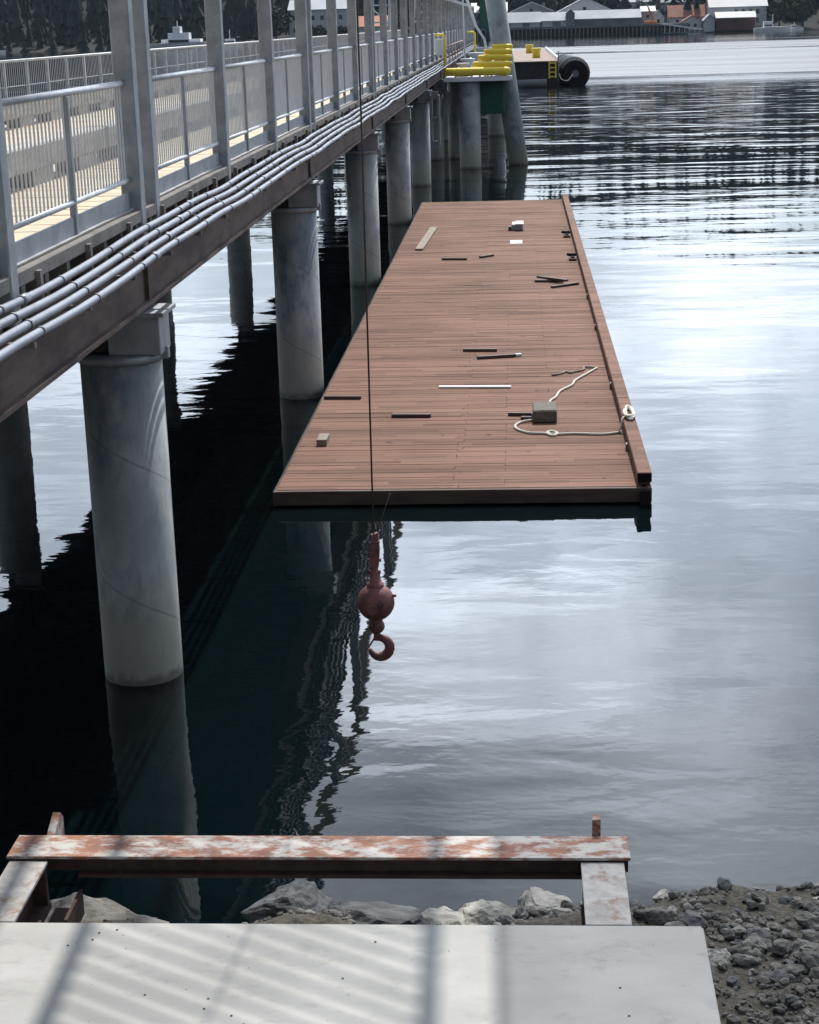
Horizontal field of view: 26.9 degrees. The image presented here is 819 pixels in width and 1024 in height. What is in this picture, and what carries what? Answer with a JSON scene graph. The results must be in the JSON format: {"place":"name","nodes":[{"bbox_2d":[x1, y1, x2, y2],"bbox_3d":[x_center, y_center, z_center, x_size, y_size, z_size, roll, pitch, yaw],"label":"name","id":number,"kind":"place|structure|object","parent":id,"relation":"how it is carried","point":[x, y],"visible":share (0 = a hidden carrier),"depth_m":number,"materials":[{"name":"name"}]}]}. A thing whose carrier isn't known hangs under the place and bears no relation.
{"place":"outdoors","nodes":[
{"label":"outdoors","id":0,"kind":"place"},
{"bbox_2d":[0,30,818,923],"bbox_3d":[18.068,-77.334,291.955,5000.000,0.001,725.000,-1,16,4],"label":"water","id":1,"kind":"structure","parent":0,"point":[644,680],"depth_m":19.74,"materials":[{"name":"black liquid"}]},
{"bbox_2d":[150,25,205,48],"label":"workboat","id":2,"kind":"object","parent":1,"relation":"on","point":[177,37],"visible":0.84,"depth_m":600.61,"materials":[{"name":"white paint"}]},
{"bbox_2d":[224,30,240,46],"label":"cabin cruiser","id":3,"kind":"object","parent":1,"relation":"on","point":[229,40],"visible":0.39,"depth_m":609.58,"materials":[{"name":"white paint"}]},
{"bbox_2d":[0,42,478,686],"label":"pier trestle","id":4,"kind":"object","parent":1,"relation":"in","point":[116,344],"visible":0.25,"depth_m":16.76,"materials":[{"name":"concrete"}]},
{"bbox_2d":[3,64,255,127],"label":"timber kerb","id":5,"kind":"structure","parent":4,"relation":"on","point":[4,111],"depth_m":33.11,"materials":[{"name":"wood"}]},
{"bbox_2d":[7,84,260,186],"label":"deck","id":6,"kind":"structure","parent":4,"relation":"on","point":[8,155],"depth_m":19.89,"materials":[{"name":"wood"}]},
{"bbox_2d":[0,30,400,97],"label":"railing","id":7,"kind":"object","parent":4,"relation":"on","point":[166,56],"visible":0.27,"depth_m":43.54,"materials":[{"name":"metal"}]},
{"bbox_2d":[0,28,473,274],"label":"railing","id":8,"kind":"object","parent":4,"relation":"on","point":[288,84],"visible":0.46,"depth_m":17.26,"materials":[{"name":"metal"}]},
{"bbox_2d":[0,0,473,326],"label":"steel portal","id":9,"kind":"object","parent":4,"relation":"on","point":[130,44],"visible":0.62,"depth_m":19.97,"materials":[{"name":"metal"}]},
{"bbox_2d":[0,46,473,345],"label":"conduit pipe","id":10,"kind":"object","parent":4,"relation":"attached to","point":[30,323],"visible":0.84,"depth_m":14.47,"materials":[{"name":"metal"}]},
{"bbox_2d":[0,45,473,329],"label":"conduit pipe","id":11,"kind":"object","parent":4,"relation":"attached to","point":[20,314],"visible":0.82,"depth_m":14.94,"materials":[{"name":"metal"}]},
{"bbox_2d":[0,44,473,315],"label":"conduit pipe","id":12,"kind":"object","parent":4,"relation":"attached to","point":[23,299],"visible":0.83,"depth_m":15.21,"materials":[{"name":"metal"}]},
{"bbox_2d":[0,46,476,361],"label":"conduit pipe","id":13,"kind":"object","parent":4,"relation":"attached to","point":[30,337],"visible":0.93,"depth_m":14.16,"materials":[{"name":"metal"}]},
{"bbox_2d":[374,0,428,35],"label":"lattice gantry","id":14,"kind":"object","parent":1,"relation":"on","point":[388,21],"visible":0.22,"depth_m":288.74,"materials":[{"name":"metal"}]},
{"bbox_2d":[273,194,651,505],"bbox_3d":[1.818,-5.368,41.135,5.055,0.765,38.290,-1,16,4],"label":"floating dock","id":15,"kind":"object","parent":1,"relation":"on","point":[432,314],"visible":0.98,"depth_m":29.39,"materials":[{"name":"brown wood"}]},
{"bbox_2d":[316,433,329,445],"bbox_3d":[-1.292,-1.084,25.563,0.152,0.090,0.420,-1,16,4],"label":"wood block","id":16,"kind":"object","parent":15,"relation":"on","point":[322,439],"depth_m":25.38,"materials":[{"name":"brown wood"}]},
{"bbox_2d":[324,395,360,398],"bbox_3d":[-1.114,-1.913,28.524,0.623,0.050,0.080,0,16,7],"label":"batten","id":17,"kind":"object","parent":15,"relation":"on","point":[342,396],"visible":1,"depth_m":28.50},
{"bbox_2d":[391,413,430,416],"bbox_3d":[0.028,-1.531,27.073,0.623,0.050,0.090,0,16,7],"label":"batten","id":18,"kind":"object","parent":15,"relation":"on","point":[410,414],"visible":1,"depth_m":27.04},
{"bbox_2d":[415,227,436,250],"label":"plank","id":19,"kind":"object","parent":15,"relation":"on","point":[425,239],"visible":1,"depth_m":49.02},
{"bbox_2d":[438,385,510,387],"bbox_3d":[1.110,-2.129,29.096,1.234,0.030,0.090,0,16,7],"label":"white strip","id":20,"kind":"object","parent":15,"relation":"on","point":[475,386],"visible":1,"depth_m":29.07,"materials":[{"name":"white"}]},
{"bbox_2d":[463,348,496,351],"bbox_3d":[1.333,-3.063,32.311,0.644,0.050,0.100,1,16,8],"label":"batten","id":21,"kind":"object","parent":15,"relation":"on","point":[479,349],"visible":1,"depth_m":32.27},
{"bbox_2d":[477,353,515,358],"bbox_3d":[1.603,-2.880,31.643,0.724,0.050,0.100,-5,16,-10],"label":"batten","id":22,"kind":"object","parent":15,"relation":"on","point":[496,356],"visible":1,"depth_m":31.61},
{"bbox_2d":[508,221,522,230],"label":"tool box","id":23,"kind":"object","parent":15,"relation":"on","point":[517,225],"visible":1,"depth_m":50.75,"materials":[{"name":"metal"}]},
{"bbox_2d":[508,412,531,415],"bbox_3d":[1.739,-1.543,26.943,0.374,0.050,0.070,1,16,10],"label":"batten","id":24,"kind":"object","parent":15,"relation":"on","point":[519,413],"visible":0.92,"depth_m":26.92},
{"bbox_2d":[531,402,556,422],"bbox_3d":[2.099,-1.560,26.702,0.391,0.198,0.650,-1,16,4],"label":"anchor block","id":25,"kind":"object","parent":15,"relation":"on","point":[543,412],"depth_m":26.41,"materials":[{"name":"grey concrete"}]},
{"bbox_2d":[535,280,563,281],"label":"batten","id":26,"kind":"object","parent":15,"relation":"on","point":[547,281],"visible":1,"depth_m":40.57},
{"bbox_2d":[536,276,567,281],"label":"batten","id":27,"kind":"object","parent":26,"relation":"on","point":[554,278],"visible":1,"depth_m":40.53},
{"bbox_2d":[551,282,578,287],"bbox_3d":[3.624,-5.291,39.893,0.798,0.050,0.090,-13,19,-34],"label":"batten","id":28,"kind":"object","parent":15,"relation":"on","point":[564,285],"visible":1,"depth_m":39.84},
{"bbox_2d":[514,366,635,436],"bbox_3d":[2.625,-1.979,27.972,1.838,0.282,5.279,-1,16,4],"label":"mooring rope","id":29,"kind":"object","parent":15,"relation":"on","point":[631,416],"visible":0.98,"depth_m":25.78,"materials":[{"name":"beige fabric"}]},
{"bbox_2d":[436,0,527,168],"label":"mooring platform","id":30,"kind":"structure","parent":1,"relation":"in","point":[487,84],"depth_m":75.08,"materials":[{"name":"concrete"}]},
{"bbox_2d":[435,39,442,55],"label":"control box","id":31,"kind":"object","parent":30,"relation":"attached to","point":[439,47],"visible":1,"depth_m":73.65,"materials":[{"name":"white paint"}]},
{"bbox_2d":[461,58,474,67],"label":"bollard","id":32,"kind":"object","parent":30,"relation":"on","point":[468,60],"visible":0.49,"depth_m":79.12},
{"bbox_2d":[468,52,484,67],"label":"bollard","id":33,"kind":"object","parent":30,"relation":"on","point":[474,55],"visible":0.26,"depth_m":83.77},
{"bbox_2d":[513,47,558,87],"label":"work barge","id":34,"kind":"object","parent":1,"relation":"on","point":[541,71],"visible":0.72,"depth_m":165.27,"materials":[{"name":"white paint"}]},
{"bbox_2d":[532,48,540,57],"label":"bollard","id":35,"kind":"object","parent":34,"relation":"on","point":[535,52],"visible":0.98,"depth_m":178.90,"materials":[{"name":"metal"}]},
{"bbox_2d":[559,54,589,85],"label":"fender","id":36,"kind":"object","parent":1,"relation":"on","point":[574,70],"visible":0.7,"depth_m":165.23,"materials":[{"name":"black rubber"}]},
{"bbox_2d":[476,23,687,39],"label":"timber wharf","id":37,"kind":"structure","parent":1,"relation":"in","point":[575,31],"depth_m":617.91,"materials":[{"name":"wood"}]},
{"bbox_2d":[465,2,507,28],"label":"cannery hall","id":38,"kind":"structure","parent":37,"relation":"on","point":[476,11],"depth_m":634.57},
{"bbox_2d":[507,12,540,27],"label":"warehouse","id":39,"kind":"structure","parent":37,"relation":"on","point":[523,19],"depth_m":619.68,"materials":[{"name":"metal"}]},
{"bbox_2d":[509,2,553,26],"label":"cannery hall","id":40,"kind":"structure","parent":37,"relation":"on","point":[532,7],"depth_m":629.76,"materials":[{"name":"metal"}]},
{"bbox_2d":[565,9,574,25],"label":"shed","id":41,"kind":"structure","parent":37,"relation":"on","point":[570,17],"depth_m":616.18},
{"bbox_2d":[557,0,611,11],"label":"cannery hall","id":42,"kind":"structure","parent":37,"relation":"on","point":[579,5],"depth_m":627.49,"materials":[{"name":"metal"}]},
{"bbox_2d":[642,6,687,34],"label":"crane barge","id":43,"kind":"object","parent":1,"relation":"on","point":[654,21],"visible":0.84,"depth_m":615.20,"materials":[{"name":"orange paint"}]},
{"bbox_2d":[662,23,705,33],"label":"floating pier","id":44,"kind":"structure","parent":1,"relation":"on","point":[674,32],"depth_m":612.91,"materials":[{"name":"white paint"}]},
{"bbox_2d":[753,16,790,31],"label":"fishing boat","id":45,"kind":"object","parent":1,"relation":"on","point":[768,26],"visible":0.88,"depth_m":608.37,"materials":[{"name":"white paint"}]},
{"bbox_2d":[0,0,818,52],"bbox_3d":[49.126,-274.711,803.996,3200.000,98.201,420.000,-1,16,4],"label":"hills","id":46,"kind":"structure","parent":0,"point":[811,23],"depth_m":640.39,"materials":[{"name":"plant"}]},
{"bbox_2d":[252,3,294,42],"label":"shore tree","id":47,"kind":"object","parent":46,"relation":"on","point":[276,21],"visible":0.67,"depth_m":627.67,"materials":[{"name":"green plant"}]},
{"bbox_2d":[312,25,326,38],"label":"shore tree","id":48,"kind":"object","parent":46,"relation":"on","point":[316,31],"visible":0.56,"depth_m":625.94,"materials":[{"name":"green plant"}]},
{"bbox_2d":[287,0,356,40],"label":"lodge","id":49,"kind":"structure","parent":46,"relation":"on","point":[318,11],"depth_m":629.72,"materials":[{"name":"metal"}]},
{"bbox_2d":[337,25,347,39],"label":"shore tree","id":50,"kind":"object","parent":46,"relation":"on","point":[341,29],"visible":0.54,"depth_m":626.12,"materials":[{"name":"green plant"}]},
{"bbox_2d":[359,15,398,37],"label":"house","id":51,"kind":"structure","parent":46,"relation":"on","point":[361,23],"depth_m":632.92,"materials":[{"name":"orange paint"}]},
{"bbox_2d":[0,0,818,52],"bbox_3d":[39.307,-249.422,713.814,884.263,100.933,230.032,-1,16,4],"label":"forest","id":52,"kind":"object","parent":46,"relation":"on","point":[64,20],"visible":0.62,"depth_m":647.77,"materials":[{"name":"green plant"}]},
{"bbox_2d":[617,0,650,8],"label":"house","id":53,"kind":"structure","parent":46,"relation":"on","point":[633,3],"depth_m":657.59,"materials":[{"name":"white glass"}]},
{"bbox_2d":[646,0,666,13],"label":"shore tree","id":54,"kind":"object","parent":46,"relation":"on","point":[653,4],"visible":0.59,"depth_m":635.61,"materials":[{"name":"green plant"}]},
{"bbox_2d":[655,10,665,22],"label":"house","id":55,"kind":"structure","parent":46,"relation":"on","point":[659,17],"depth_m":631.85,"materials":[{"name":"white wood"}]},
{"bbox_2d":[658,0,693,11],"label":"house","id":56,"kind":"structure","parent":46,"relation":"on","point":[666,3],"depth_m":655.03,"materials":[{"name":"metal"}]},
{"bbox_2d":[665,4,706,25],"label":"house","id":57,"kind":"structure","parent":46,"relation":"on","point":[676,13],"depth_m":634.16,"materials":[{"name":"orange tile"}]},
{"bbox_2d":[680,15,701,29],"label":"house","id":58,"kind":"structure","parent":46,"relation":"on","point":[692,21],"depth_m":622.11,"materials":[{"name":"grey wood"}]},
{"bbox_2d":[702,14,715,31],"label":"boathouse","id":59,"kind":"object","parent":46,"relation":"on","point":[708,22],"visible":0.97,"depth_m":617.25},
{"bbox_2d":[714,11,755,30],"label":"boathouse","id":60,"kind":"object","parent":46,"relation":"on","point":[736,20],"visible":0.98,"depth_m":615.72,"materials":[{"name":"brown wood"}]},
{"bbox_2d":[705,0,767,26],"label":"net loft","id":61,"kind":"structure","parent":46,"relation":"on","point":[758,7],"depth_m":624.07,"materials":[{"name":"white metal"}]},
{"bbox_2d":[765,0,792,25],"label":"shore tree","id":62,"kind":"object","parent":46,"relation":"on","point":[780,12],"visible":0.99,"depth_m":620.33,"materials":[{"name":"green plant"}]},
{"bbox_2d":[787,0,818,26],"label":"shore tree","id":63,"kind":"object","parent":46,"relation":"on","point":[800,8],"visible":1,"depth_m":617.33,"materials":[{"name":"green plant"}]},
{"bbox_2d":[80,881,818,1023],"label":"shore ground","id":64,"kind":"structure","parent":0,"point":[776,909],"depth_m":10.75,"materials":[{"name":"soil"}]},
{"bbox_2d":[44,892,168,922],"bbox_3d":[-2.090,2.834,11.621,1.193,0.298,0.754,-1,16,4],"label":"boulder","id":65,"kind":"object","parent":64,"relation":"on","point":[95,909],"visible":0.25,"depth_m":11.68,"materials":[{"name":"stone"}]},
{"bbox_2d":[240,879,339,921],"bbox_3d":[-0.778,2.760,12.004,0.697,0.234,0.509,5,17,21],"label":"boulder","id":66,"kind":"object","parent":64,"relation":"on","point":[304,894],"visible":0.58,"depth_m":11.94,"materials":[{"name":"stone"}]},
{"bbox_2d":[0,923,720,1023],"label":"concrete slab","id":67,"kind":"structure","parent":64,"relation":"on","point":[404,974],"depth_m":9.19,"materials":[{"name":"concrete"}]},
{"bbox_2d":[0,812,631,925],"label":"steel saddle","id":68,"kind":"object","parent":67,"relation":"attached to","point":[596,862],"visible":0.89,"depth_m":10.52,"materials":[{"name":"paint"}]},
{"bbox_2d":[328,901,429,924],"bbox_3d":[-0.257,2.880,11.876,0.782,0.320,0.509,7,18,27],"label":"boulder","id":69,"kind":"object","parent":64,"relation":"on","point":[378,913],"visible":0.33,"depth_m":11.78,"materials":[{"name":"stone"}]},
{"bbox_2d":[421,906,464,924],"bbox_3d":[0.220,2.967,11.973,0.502,0.240,0.444,-1,16,4],"label":"boulder","id":70,"kind":"object","parent":64,"relation":"on","point":[441,914],"visible":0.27,"depth_m":12.04,"materials":[{"name":"stone"}]},
{"bbox_2d":[458,899,517,924],"bbox_3d":[0.526,2.883,12.102,0.462,0.292,0.501,-7,17,-19],"label":"boulder","id":71,"kind":"object","parent":64,"relation":"on","point":[482,911],"visible":0.48,"depth_m":12.00,"materials":[{"name":"stone"}]},
{"bbox_2d":[495,915,512,924],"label":"rock","id":72,"kind":"object","parent":64,"relation":"on","point":[505,919],"visible":0.42,"depth_m":11.77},
{"bbox_2d":[512,906,524,918],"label":"rock","id":73,"kind":"object","parent":64,"relation":"on","point":[518,912],"visible":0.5,"depth_m":11.96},
{"bbox_2d":[528,907,543,917],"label":"rock","id":74,"kind":"object","parent":64,"relation":"on","point":[533,912],"visible":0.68,"depth_m":11.84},
{"bbox_2d":[514,887,572,918],"bbox_3d":[0.935,2.766,12.041,0.446,0.153,0.391,12,21,40],"label":"boulder","id":75,"kind":"object","parent":64,"relation":"on","point":[542,901],"visible":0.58,"depth_m":12.01,"materials":[{"name":"stone"}]},
{"bbox_2d":[551,908,572,917],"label":"rock","id":76,"kind":"object","parent":64,"relation":"on","point":[557,912],"visible":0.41,"depth_m":11.43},
{"bbox_2d":[560,900,580,910],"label":"rock","id":77,"kind":"object","parent":64,"relation":"on","point":[568,904],"visible":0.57,"depth_m":11.49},
{"bbox_2d":[629,899,641,908],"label":"rock","id":78,"kind":"object","parent":64,"relation":"on","point":[635,903],"visible":0.48,"depth_m":11.44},
{"bbox_2d":[632,905,678,925],"bbox_3d":[1.538,2.587,10.803,0.337,0.204,0.184,5,17,23],"label":"boulder","id":79,"kind":"object","parent":64,"relation":"on","point":[660,915],"visible":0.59,"depth_m":10.74,"materials":[{"name":"stone"}]},
{"bbox_2d":[652,889,668,902],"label":"rock","id":80,"kind":"object","parent":64,"relation":"on","point":[661,894],"visible":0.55,"depth_m":11.37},
{"bbox_2d":[664,921,684,925],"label":"rock","id":81,"kind":"object","parent":64,"relation":"on","point":[675,923],"visible":0.24,"depth_m":10.58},
{"bbox_2d":[679,909,704,927],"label":"rock","id":82,"kind":"object","parent":64,"relation":"on","point":[688,917],"visible":0.78,"depth_m":10.65,"materials":[{"name":"stone"}]},
{"bbox_2d":[707,948,731,965],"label":"boulder","id":83,"kind":"object","parent":64,"relation":"on","point":[724,954],"visible":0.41,"depth_m":10.20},
{"bbox_2d":[717,961,728,969],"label":"rock","id":84,"kind":"object","parent":64,"relation":"on","point":[722,965],"visible":1,"depth_m":10.08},
{"bbox_2d":[717,877,732,890],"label":"rock","id":85,"kind":"object","parent":64,"relation":"on","point":[724,884],"visible":1,"depth_m":11.20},
{"bbox_2d":[720,928,736,940],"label":"rock","id":86,"kind":"object","parent":64,"relation":"on","point":[728,934],"visible":0.95,"depth_m":10.53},
{"bbox_2d":[726,975,740,988],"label":"rock","id":87,"kind":"object","parent":64,"relation":"on","point":[732,981],"visible":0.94,"depth_m":9.87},
{"bbox_2d":[731,926,746,935],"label":"rock","id":88,"kind":"object","parent":64,"relation":"on","point":[738,930],"visible":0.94,"depth_m":10.57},
{"bbox_2d":[731,953,758,966],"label":"rock","id":89,"kind":"object","parent":64,"relation":"on","point":[745,960],"visible":1,"depth_m":10.12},
{"bbox_2d":[727,938,763,954],"bbox_3d":[2.027,2.648,10.314,0.213,0.146,0.156,5,17,23],"label":"boulder","id":90,"kind":"object","parent":64,"relation":"on","point":[746,947],"visible":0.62,"depth_m":10.27,"materials":[{"name":"stone"}]},
{"bbox_2d":[746,899,757,907],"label":"rock","id":91,"kind":"object","parent":64,"relation":"on","point":[751,903],"visible":1,"depth_m":10.94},
{"bbox_2d":[746,933,766,950],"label":"rock","id":92,"kind":"object","parent":64,"relation":"on","point":[761,944],"visible":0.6,"depth_m":10.36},
{"bbox_2d":[746,928,769,938],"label":"rock","id":93,"kind":"object","parent":64,"relation":"on","point":[763,933],"visible":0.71,"depth_m":10.51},
{"bbox_2d":[748,947,768,961],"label":"rock","id":94,"kind":"object","parent":64,"relation":"on","point":[755,952],"visible":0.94,"depth_m":10.19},
{"bbox_2d":[751,891,768,902],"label":"rock","id":95,"kind":"object","parent":64,"relation":"on","point":[758,896],"visible":0.91,"depth_m":11.05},
{"bbox_2d":[769,969,789,982],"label":"rock","id":96,"kind":"object","parent":64,"relation":"on","point":[776,975],"visible":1,"depth_m":9.87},
{"bbox_2d":[770,939,792,954],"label":"rock","id":97,"kind":"object","parent":64,"relation":"on","point":[782,947],"visible":1,"depth_m":10.22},
{"bbox_2d":[778,895,790,904],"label":"rock","id":98,"kind":"object","parent":64,"relation":"on","point":[783,899],"visible":0.92,"depth_m":11.10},
{"bbox_2d":[785,994,798,1006],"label":"rock","id":99,"kind":"object","parent":64,"relation":"on","point":[791,999],"visible":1,"depth_m":9.62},
{"bbox_2d":[782,964,804,976],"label":"rock","id":100,"kind":"object","parent":64,"relation":"on","point":[795,970],"visible":0.98,"depth_m":9.91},
{"bbox_2d":[789,898,803,908],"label":"rock","id":101,"kind":"object","parent":64,"relation":"on","point":[796,903],"visible":1,"depth_m":10.97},
{"bbox_2d":[789,938,818,955],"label":"boulder","id":102,"kind":"object","parent":64,"relation":"on","point":[803,943],"visible":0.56,"depth_m":10.24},
{"bbox_2d":[793,911,818,930],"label":"rock","id":103,"kind":"object","parent":64,"relation":"on","point":[805,919],"visible":0.87,"depth_m":10.62,"materials":[{"name":"stone"}]},
{"bbox_2d":[797,954,818,965],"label":"rock","id":104,"kind":"object","parent":64,"relation":"on","point":[816,957],"visible":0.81,"depth_m":10.03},
{"bbox_2d":[798,950,818,970],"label":"rock","id":105,"kind":"object","parent":64,"relation":"on","point":[807,960],"visible":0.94,"depth_m":10.01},
{"bbox_2d":[801,930,818,942],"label":"rock","id":106,"kind":"object","parent":64,"relation":"on","point":[811,936],"visible":0.69,"depth_m":10.31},
{"bbox_2d":[808,967,818,981],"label":"rock","id":107,"kind":"object","parent":64,"relation":"on","point":[814,972],"visible":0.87,"depth_m":9.89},
{"bbox_2d":[462,0,489,57],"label":"loading tower","id":108,"kind":"structure","parent":0,"point":[484,23],"depth_m":94.03,"materials":[{"name":"metal"}]},
{"bbox_2d":[541,12,565,26],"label":"warehouse","id":109,"kind":"structure","parent":0,"point":[550,19],"depth_m":618.94,"materials":[{"name":"metal"}]},
{"bbox_2d":[573,9,641,25],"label":"warehouse","id":110,"kind":"structure","parent":0,"point":[607,17],"depth_m":617.58,"materials":[{"name":"metal"}]},
{"bbox_2d":[640,6,655,23],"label":"shed","id":111,"kind":"structure","parent":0,"point":[645,14],"depth_m":620.66,"materials":[{"name":"white glass"}]},
{"bbox_3d":[0.865,-2.878,3.029,6.265,8.976,35.525,-1,16,4],"label":"crane boom","id":112,"kind":"object","parent":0,"visible":0},
{"bbox_2d":[356,0,396,660],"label":"crane hook","id":113,"kind":"object","parent":112,"relation":"hanging from","point":[375,601],"visible":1,"depth_m":13.65,"materials":[{"name":"metal"}]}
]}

